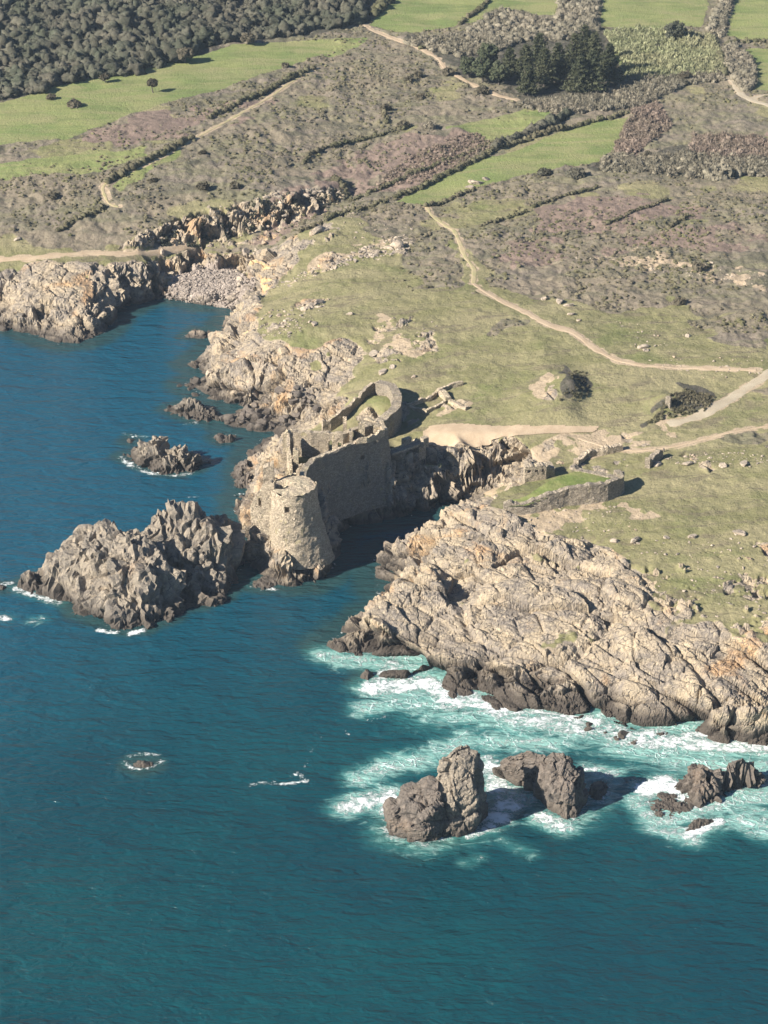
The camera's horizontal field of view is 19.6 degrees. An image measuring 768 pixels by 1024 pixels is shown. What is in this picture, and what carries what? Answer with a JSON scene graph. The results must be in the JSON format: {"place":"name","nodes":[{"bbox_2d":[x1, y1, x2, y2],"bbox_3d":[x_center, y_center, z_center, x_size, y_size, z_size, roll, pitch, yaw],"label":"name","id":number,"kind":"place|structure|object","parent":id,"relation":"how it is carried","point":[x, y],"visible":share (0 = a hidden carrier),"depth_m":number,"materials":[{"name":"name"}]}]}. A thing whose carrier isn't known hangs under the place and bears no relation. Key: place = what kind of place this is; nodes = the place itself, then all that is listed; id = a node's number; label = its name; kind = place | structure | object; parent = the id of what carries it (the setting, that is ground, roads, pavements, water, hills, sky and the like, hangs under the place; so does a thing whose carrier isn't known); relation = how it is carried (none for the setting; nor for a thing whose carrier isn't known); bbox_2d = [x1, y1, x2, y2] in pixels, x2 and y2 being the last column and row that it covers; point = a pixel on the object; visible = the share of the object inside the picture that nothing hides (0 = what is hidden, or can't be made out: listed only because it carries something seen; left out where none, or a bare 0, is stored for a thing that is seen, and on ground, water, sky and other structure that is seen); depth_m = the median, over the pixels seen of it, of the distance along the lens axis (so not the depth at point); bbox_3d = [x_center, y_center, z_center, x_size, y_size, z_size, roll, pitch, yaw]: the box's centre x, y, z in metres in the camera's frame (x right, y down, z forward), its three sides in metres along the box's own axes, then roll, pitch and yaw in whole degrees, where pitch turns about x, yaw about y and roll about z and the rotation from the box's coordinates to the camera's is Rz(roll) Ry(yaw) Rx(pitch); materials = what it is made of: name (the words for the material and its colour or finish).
{"place":"outdoors","nodes":[
{"label":"outdoors","id":0,"kind":"place"},
{"bbox_2d":[0,244,193,261],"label":"path","id":1,"kind":"structure","parent":0,"point":[174,248],"depth_m":692.60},
{"bbox_2d":[101,68,316,206],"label":"path","id":2,"kind":"structure","parent":0,"point":[147,163],"depth_m":773.59,"materials":[{"name":"beige soil"}]},
{"bbox_2d":[0,0,767,745],"bbox_3d":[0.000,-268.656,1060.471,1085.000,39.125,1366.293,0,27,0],"label":"ground","id":3,"kind":"structure","parent":0,"point":[510,612],"depth_m":631.91,"materials":[{"name":"plant"}]},
{"bbox_2d":[66,97,81,108],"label":"bush","id":4,"kind":"object","parent":3,"relation":"on","point":[74,103],"visible":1,"depth_m":791.14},
{"bbox_2d":[55,204,106,231],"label":"hedge","id":5,"kind":"object","parent":3,"relation":"on","point":[70,221],"visible":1,"depth_m":705.69,"materials":[{"name":"green plant"}]},
{"bbox_2d":[103,134,194,183],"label":"hedge","id":6,"kind":"object","parent":3,"relation":"on","point":[135,165],"visible":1,"depth_m":742.36,"materials":[{"name":"green plant"}]},
{"bbox_2d":[146,78,157,92],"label":"tree","id":7,"kind":"object","parent":3,"relation":"on","point":[151,82],"visible":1,"depth_m":803.82,"materials":[{"name":"green plant"}]},
{"bbox_2d":[176,47,193,62],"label":"tree","id":8,"kind":"object","parent":3,"relation":"on","point":[184,53],"visible":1,"depth_m":835.18,"materials":[{"name":"green plant"}]},
{"bbox_2d":[0,0,370,99],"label":"woodland","id":9,"kind":"object","parent":3,"relation":"on","point":[93,39],"visible":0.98,"depth_m":862.84,"materials":[{"name":"plant"}]},
{"bbox_2d":[195,179,209,189],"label":"bush","id":10,"kind":"object","parent":3,"relation":"on","point":[205,185],"visible":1,"depth_m":723.63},
{"bbox_2d":[165,263,256,311],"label":"pebbles","id":11,"kind":"object","parent":3,"relation":"on","point":[227,282],"visible":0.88,"depth_m":692.04,"materials":[{"name":"stone"}]},
{"bbox_2d":[229,180,240,188],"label":"bush","id":12,"kind":"object","parent":3,"relation":"on","point":[235,184],"visible":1,"depth_m":724.96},
{"bbox_2d":[148,187,346,248],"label":"rocks","id":13,"kind":"object","parent":3,"relation":"on","point":[262,212],"visible":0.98,"depth_m":712.78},
{"bbox_2d":[240,32,255,44],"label":"tree","id":14,"kind":"object","parent":3,"relation":"on","point":[248,37],"visible":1,"depth_m":854.89,"materials":[{"name":"green plant"}]},
{"bbox_2d":[206,64,315,118],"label":"hedge","id":15,"kind":"object","parent":3,"relation":"on","point":[267,89],"visible":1,"depth_m":805.74,"materials":[{"name":"green plant"}]},
{"bbox_2d":[309,225,323,236],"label":"rock outcrop","id":16,"kind":"object","parent":3,"relation":"on","point":[316,230],"visible":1,"depth_m":693.87,"materials":[{"name":"beige stone"}]},
{"bbox_2d":[250,416,395,569],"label":"castle ruin","id":17,"kind":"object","parent":3,"relation":"on","point":[285,515],"visible":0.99,"depth_m":543.41,"materials":[{"name":"stone"}]},
{"bbox_2d":[330,174,352,202],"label":"hedge","id":18,"kind":"object","parent":3,"relation":"on","point":[337,178],"visible":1,"depth_m":733.12,"materials":[{"name":"green plant"}]},
{"bbox_2d":[298,199,387,232],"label":"hedge","id":19,"kind":"object","parent":3,"relation":"on","point":[332,215],"visible":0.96,"depth_m":710.16,"materials":[{"name":"green plant"}]},
{"bbox_2d":[302,125,408,162],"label":"hedge","id":20,"kind":"object","parent":3,"relation":"on","point":[331,145],"visible":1,"depth_m":766.14,"materials":[{"name":"green plant"}]},
{"bbox_2d":[322,380,401,438],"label":"ward wall","id":21,"kind":"structure","parent":3,"relation":"on","point":[391,417],"depth_m":582.08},
{"bbox_2d":[368,0,395,16],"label":"hedge","id":22,"kind":"object","parent":3,"relation":"on","point":[377,8],"visible":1,"depth_m":894.79,"materials":[{"name":"green plant"}]},
{"bbox_2d":[0,13,767,335],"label":"heather","id":23,"kind":"object","parent":3,"relation":"on","point":[494,233],"visible":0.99,"depth_m":719.11,"materials":[{"name":"plant"}]},
{"bbox_2d":[380,108,389,123],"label":"hedge","id":24,"kind":"object","parent":3,"relation":"on","point":[384,112],"visible":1,"depth_m":787.01,"materials":[{"name":"green plant"}]},
{"bbox_2d":[390,436,428,464],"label":"footbridge","id":25,"kind":"object","parent":3,"relation":"on","point":[420,445],"visible":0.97,"depth_m":561.68,"materials":[{"name":"stone"}]},
{"bbox_2d":[351,139,493,201],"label":"hedge","id":26,"kind":"object","parent":3,"relation":"on","point":[404,177],"visible":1,"depth_m":740.65,"materials":[{"name":"green plant"}]},
{"bbox_2d":[408,399,445,413],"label":"ruined wall","id":27,"kind":"structure","parent":3,"relation":"on","point":[427,410],"depth_m":584.34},
{"bbox_2d":[423,121,435,130],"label":"bush","id":28,"kind":"object","parent":3,"relation":"on","point":[430,125],"visible":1,"depth_m":776.14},
{"bbox_2d":[375,132,491,185],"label":"bracken","id":29,"kind":"object","parent":3,"relation":"on","point":[428,156],"visible":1,"depth_m":753.85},
{"bbox_2d":[406,381,463,405],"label":"ruined wall","id":30,"kind":"structure","parent":3,"relation":"on","point":[435,393],"depth_m":590.15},
{"bbox_2d":[438,389,450,401],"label":"ruined wall","id":31,"kind":"structure","parent":3,"relation":"on","point":[443,394],"depth_m":588.49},
{"bbox_2d":[441,67,454,75],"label":"bush","id":32,"kind":"object","parent":3,"relation":"on","point":[447,71],"visible":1,"depth_m":826.07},
{"bbox_2d":[423,187,476,206],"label":"hedge","id":33,"kind":"object","parent":3,"relation":"on","point":[445,200],"visible":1,"depth_m":718.71,"materials":[{"name":"green plant"}]},
{"bbox_2d":[139,190,767,628],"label":"stones","id":34,"kind":"object","parent":3,"relation":"on","point":[349,258],"visible":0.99,"depth_m":662.40,"materials":[{"name":"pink stone"}]},
{"bbox_2d":[402,30,514,57],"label":"thicket","id":35,"kind":"object","parent":3,"relation":"on","point":[459,45],"visible":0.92,"depth_m":856.80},
{"bbox_2d":[448,399,468,410],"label":"ruined wall","id":36,"kind":"structure","parent":3,"relation":"on","point":[452,402],"depth_m":583.36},
{"bbox_2d":[459,56,475,77],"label":"evergreen tree","id":37,"kind":"object","parent":3,"relation":"on","point":[465,66],"visible":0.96,"depth_m":821.57,"materials":[{"name":"green plant"}]},
{"bbox_2d":[457,0,489,25],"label":"hedge","id":38,"kind":"object","parent":3,"relation":"on","point":[472,13],"visible":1,"depth_m":891.61,"materials":[{"name":"green plant"}]},
{"bbox_2d":[474,84,489,94],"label":"bush","id":39,"kind":"object","parent":3,"relation":"on","point":[483,89],"visible":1,"depth_m":808.17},
{"bbox_2d":[471,56,493,81],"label":"evergreen tree","id":40,"kind":"object","parent":3,"relation":"on","point":[481,67],"visible":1,"depth_m":816.05,"materials":[{"name":"green plant"}]},
{"bbox_2d":[477,42,499,62],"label":"evergreen tree","id":41,"kind":"object","parent":3,"relation":"on","point":[489,51],"visible":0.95,"depth_m":829.40,"materials":[{"name":"green plant"}]},
{"bbox_2d":[488,60,510,85],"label":"evergreen tree","id":42,"kind":"object","parent":3,"relation":"on","point":[498,71],"visible":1,"depth_m":813.53,"materials":[{"name":"green plant"}]},
{"bbox_2d":[479,209,528,226],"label":"hedge","id":43,"kind":"object","parent":3,"relation":"on","point":[509,216],"visible":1,"depth_m":702.52,"materials":[{"name":"green plant"}]},
{"bbox_2d":[502,46,517,77],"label":"pine tree","id":44,"kind":"object","parent":3,"relation":"on","point":[509,55],"visible":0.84,"depth_m":821.57,"materials":[{"name":"green plant"}]},
{"bbox_2d":[423,423,598,448],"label":"forecourt","id":45,"kind":"structure","parent":3,"relation":"on","point":[442,436],"depth_m":569.84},
{"bbox_2d":[392,109,630,198],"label":"hedge","id":46,"kind":"object","parent":3,"relation":"on","point":[436,178],"visible":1,"depth_m":760.64,"materials":[{"name":"green plant"}]},
{"bbox_2d":[513,43,539,76],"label":"pine tree","id":47,"kind":"object","parent":3,"relation":"on","point":[525,58],"visible":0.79,"depth_m":817.93,"materials":[{"name":"green plant"}]},
{"bbox_2d":[515,64,540,95],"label":"pine tree","id":48,"kind":"object","parent":3,"relation":"on","point":[527,85],"visible":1,"depth_m":804.60,"materials":[{"name":"green plant"}]},
{"bbox_2d":[489,107,572,150],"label":"hedge","id":49,"kind":"object","parent":3,"relation":"on","point":[551,119],"visible":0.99,"depth_m":772.60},
{"bbox_2d":[464,0,603,47],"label":"thicket","id":50,"kind":"object","parent":3,"relation":"on","point":[514,26],"visible":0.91,"depth_m":877.92,"materials":[{"name":"plant"}]},
{"bbox_2d":[523,462,549,483],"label":"gun house ruin","id":51,"kind":"object","parent":3,"relation":"on","point":[537,471],"visible":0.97,"depth_m":544.98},
{"bbox_2d":[530,33,550,64],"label":"pine tree","id":52,"kind":"object","parent":3,"relation":"on","point":[539,45],"visible":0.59,"depth_m":828.78,"materials":[{"name":"green plant"}]},
{"bbox_2d":[536,167,551,176],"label":"bush","id":53,"kind":"object","parent":3,"relation":"on","point":[543,171],"visible":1,"depth_m":737.31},
{"bbox_2d":[534,48,559,86],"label":"pine tree","id":54,"kind":"object","parent":3,"relation":"on","point":[544,71],"visible":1,"depth_m":809.93,"materials":[{"name":"green plant"}]},
{"bbox_2d":[544,461,554,476],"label":"ruined wall","id":55,"kind":"structure","parent":3,"relation":"on","point":[552,471],"depth_m":546.90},
{"bbox_2d":[550,42,571,83],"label":"pine tree","id":56,"kind":"object","parent":3,"relation":"on","point":[559,58],"visible":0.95,"depth_m":815.62,"materials":[{"name":"green plant"}]},
{"bbox_2d":[503,466,624,514],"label":"stone bastion","id":57,"kind":"object","parent":3,"relation":"on","point":[579,486],"visible":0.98,"depth_m":532.02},
{"bbox_2d":[531,184,597,207],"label":"hedge","id":58,"kind":"object","parent":3,"relation":"on","point":[575,192],"visible":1,"depth_m":720.26,"materials":[{"name":"green plant"}]},
{"bbox_2d":[559,370,589,400],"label":"gorse","id":59,"kind":"object","parent":3,"relation":"on","point":[578,394],"visible":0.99,"depth_m":583.91,"materials":[{"name":"green plant"}]},
{"bbox_2d":[563,32,586,75],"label":"pine tree","id":60,"kind":"object","parent":3,"relation":"on","point":[574,50],"visible":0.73,"depth_m":821.52,"materials":[{"name":"green plant"}]},
{"bbox_2d":[564,167,585,179],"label":"bush","id":61,"kind":"object","parent":3,"relation":"on","point":[575,173],"visible":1,"depth_m":734.01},
{"bbox_2d":[559,53,598,93],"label":"pine tree","id":62,"kind":"object","parent":3,"relation":"on","point":[579,71],"visible":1,"depth_m":805.24,"materials":[{"name":"green plant"}]},
{"bbox_2d":[577,24,592,59],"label":"pine tree","id":63,"kind":"object","parent":3,"relation":"on","point":[584,33],"visible":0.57,"depth_m":834.55,"materials":[{"name":"green plant"}]},
{"bbox_2d":[582,31,603,64],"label":"pine tree","id":64,"kind":"object","parent":3,"relation":"on","point":[594,42],"visible":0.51,"depth_m":819.51,"materials":[{"name":"green plant"}]},
{"bbox_2d":[579,50,609,91],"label":"pine tree","id":65,"kind":"object","parent":3,"relation":"on","point":[594,67],"visible":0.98,"depth_m":806.11,"materials":[{"name":"green plant"}]},
{"bbox_2d":[573,443,622,465],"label":"ruined wall","id":66,"kind":"structure","parent":3,"relation":"on","point":[605,449],"depth_m":556.41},
{"bbox_2d":[599,42,625,83],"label":"pine tree","id":67,"kind":"object","parent":3,"relation":"on","point":[609,63],"visible":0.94,"depth_m":813.22,"materials":[{"name":"green plant"}]},
{"bbox_2d":[512,67,726,113],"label":"thicket","id":68,"kind":"object","parent":3,"relation":"on","point":[625,93],"visible":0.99,"depth_m":803.80,"materials":[{"name":"plant"}]},
{"bbox_2d":[606,197,668,224],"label":"hedge","id":69,"kind":"object","parent":3,"relation":"on","point":[630,211],"visible":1,"depth_m":704.82,"materials":[{"name":"green plant"}]},
{"bbox_2d":[613,100,673,153],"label":"bracken","id":70,"kind":"object","parent":3,"relation":"on","point":[639,142],"visible":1,"depth_m":775.43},
{"bbox_2d":[644,449,662,468],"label":"ruined wall","id":71,"kind":"structure","parent":3,"relation":"on","point":[654,456],"depth_m":549.36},
{"bbox_2d":[604,21,724,81],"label":"thicket","id":72,"kind":"object","parent":3,"relation":"on","point":[629,43],"visible":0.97,"depth_m":848.61,"materials":[{"name":"plant"}]},
{"bbox_2d":[663,20,687,37],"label":"tree","id":73,"kind":"object","parent":3,"relation":"on","point":[675,28],"visible":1,"depth_m":861.30,"materials":[{"name":"green plant"}]},
{"bbox_2d":[667,212,689,227],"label":"hedge","id":74,"kind":"object","parent":3,"relation":"on","point":[675,222],"visible":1,"depth_m":697.86,"materials":[{"name":"green plant"}]},
{"bbox_2d":[672,297,686,305],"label":"bush","id":75,"kind":"object","parent":3,"relation":"on","point":[679,301],"visible":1,"depth_m":635.26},
{"bbox_2d":[647,388,714,423],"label":"gorse","id":76,"kind":"object","parent":3,"relation":"on","point":[687,400],"visible":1,"depth_m":575.04,"materials":[{"name":"green plant"}]},
{"bbox_2d":[598,148,767,179],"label":"thicket","id":77,"kind":"object","parent":3,"relation":"on","point":[692,166],"visible":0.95,"depth_m":742.32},
{"bbox_2d":[679,70,691,78],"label":"bush","id":78,"kind":"object","parent":3,"relation":"on","point":[684,74],"visible":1,"depth_m":820.69,"materials":[{"name":"green plant"}]},
{"bbox_2d":[692,261,706,271],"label":"bush","id":79,"kind":"object","parent":3,"relation":"on","point":[698,267],"visible":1,"depth_m":659.69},
{"bbox_2d":[705,0,727,31],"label":"hedge","id":80,"kind":"object","parent":3,"relation":"on","point":[713,23],"visible":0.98,"depth_m":885.85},
{"bbox_2d":[703,162,734,181],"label":"bush","id":81,"kind":"object","parent":3,"relation":"on","point":[717,172],"visible":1,"depth_m":732.16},
{"bbox_2d":[706,0,733,38],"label":"thicket","id":82,"kind":"object","parent":3,"relation":"on","point":[720,29],"visible":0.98,"depth_m":885.93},
{"bbox_2d":[712,42,728,75],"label":"hedge","id":83,"kind":"object","parent":3,"relation":"on","point":[721,59],"visible":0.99,"depth_m":838.32,"materials":[{"name":"green plant"}]},
{"bbox_2d":[688,130,767,157],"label":"bracken","id":84,"kind":"object","parent":3,"relation":"on","point":[755,144],"visible":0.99,"depth_m":759.77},
{"bbox_2d":[721,41,758,91],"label":"thicket","id":85,"kind":"object","parent":3,"relation":"on","point":[739,62],"visible":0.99,"depth_m":831.74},
{"bbox_2d":[724,37,767,43],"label":"hedge","id":86,"kind":"object","parent":3,"relation":"on","point":[748,41],"visible":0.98,"depth_m":862.88,"materials":[{"name":"green plant"}]},
{"bbox_2d":[0,297,767,1023],"bbox_3d":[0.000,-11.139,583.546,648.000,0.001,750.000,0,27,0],"label":"sea","id":87,"kind":"structure","parent":0,"point":[236,853],"depth_m":442.76,"materials":[{"name":"liquid"}]},
{"bbox_2d":[17,499,245,629],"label":"rock islet","id":88,"kind":"object","parent":87,"relation":"in","point":[175,558],"visible":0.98,"depth_m":519.74,"materials":[{"name":"stone"}]},
{"bbox_2d":[133,760,152,767],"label":"rock islet","id":89,"kind":"object","parent":87,"relation":"in","point":[141,764],"visible":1,"depth_m":458.40,"materials":[{"name":"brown stone"}]},
{"bbox_2d":[123,435,210,474],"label":"rock islet","id":90,"kind":"object","parent":87,"relation":"in","point":[155,454],"visible":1,"depth_m":583.22,"materials":[{"name":"stone"}]},
{"bbox_2d":[164,397,219,422],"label":"rock islet","id":91,"kind":"object","parent":87,"relation":"in","point":[190,407],"visible":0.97,"depth_m":613.68,"materials":[{"name":"stone"}]},
{"bbox_2d":[185,329,210,338],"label":"rock islet","id":92,"kind":"object","parent":87,"relation":"in","point":[197,334],"visible":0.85,"depth_m":664.18,"materials":[{"name":"grey stone"}]},
{"bbox_2d":[213,433,235,443],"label":"rock islet","id":93,"kind":"object","parent":87,"relation":"in","point":[221,438],"visible":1,"depth_m":598.85,"materials":[{"name":"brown stone"}]},
{"bbox_2d":[231,459,250,487],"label":"rock islet","id":94,"kind":"object","parent":87,"relation":"in","point":[240,477],"visible":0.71,"depth_m":576.27,"materials":[{"name":"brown stone"}]},
{"bbox_2d":[252,576,278,589],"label":"rock islet","id":95,"kind":"object","parent":87,"relation":"in","point":[264,582],"visible":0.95,"depth_m":527.61,"materials":[{"name":"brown stone"}]},
{"bbox_2d":[360,669,373,679],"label":"rock islet","id":96,"kind":"object","parent":87,"relation":"in","point":[366,674],"visible":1,"depth_m":489.63,"materials":[{"name":"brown stone"}]},
{"bbox_2d":[383,745,487,841],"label":"sea stack","id":97,"kind":"object","parent":87,"relation":"in","point":[451,798],"visible":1,"depth_m":433.96,"materials":[{"name":"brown stone"}]},
{"bbox_2d":[492,751,588,819],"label":"sea stack","id":98,"kind":"object","parent":87,"relation":"in","point":[555,782],"visible":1,"depth_m":442.75,"materials":[{"name":"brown stone"}]},
{"bbox_2d":[589,781,608,799],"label":"rock islet","id":99,"kind":"object","parent":87,"relation":"in","point":[598,790],"visible":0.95,"depth_m":448.83,"materials":[{"name":"stone"}]},
{"bbox_2d":[649,792,693,818],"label":"rock islet","id":100,"kind":"object","parent":87,"relation":"in","point":[669,802],"visible":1,"depth_m":445.47,"materials":[{"name":"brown stone"}]},
{"bbox_2d":[686,818,713,830],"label":"rock islet","id":101,"kind":"object","parent":87,"relation":"in","point":[698,823],"visible":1,"depth_m":439.55,"materials":[{"name":"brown stone"}]},
{"bbox_2d":[674,758,764,807],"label":"rock islet","id":102,"kind":"object","parent":87,"relation":"in","point":[701,785],"visible":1,"depth_m":449.09,"materials":[{"name":"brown stone"}]},
{"bbox_2d":[361,24,515,99],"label":"path","id":103,"kind":"structure","parent":0,"point":[442,64],"depth_m":840.65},
{"bbox_2d":[425,207,476,282],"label":"path","id":104,"kind":"structure","parent":0,"point":[462,248],"depth_m":681.95,"materials":[{"name":"beige soil"}]},
{"bbox_2d":[472,283,755,370],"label":"path","id":105,"kind":"structure","parent":0,"point":[593,347],"depth_m":612.30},
{"bbox_2d":[578,425,767,451],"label":"path","id":106,"kind":"structure","parent":0,"point":[706,438],"depth_m":560.51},
{"bbox_2d":[666,369,767,426],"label":"road","id":107,"kind":"structure","parent":0,"point":[714,407],"depth_m":576.68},
{"bbox_2d":[726,78,767,106],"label":"road","id":108,"kind":"structure","parent":0,"point":[740,93],"depth_m":808.29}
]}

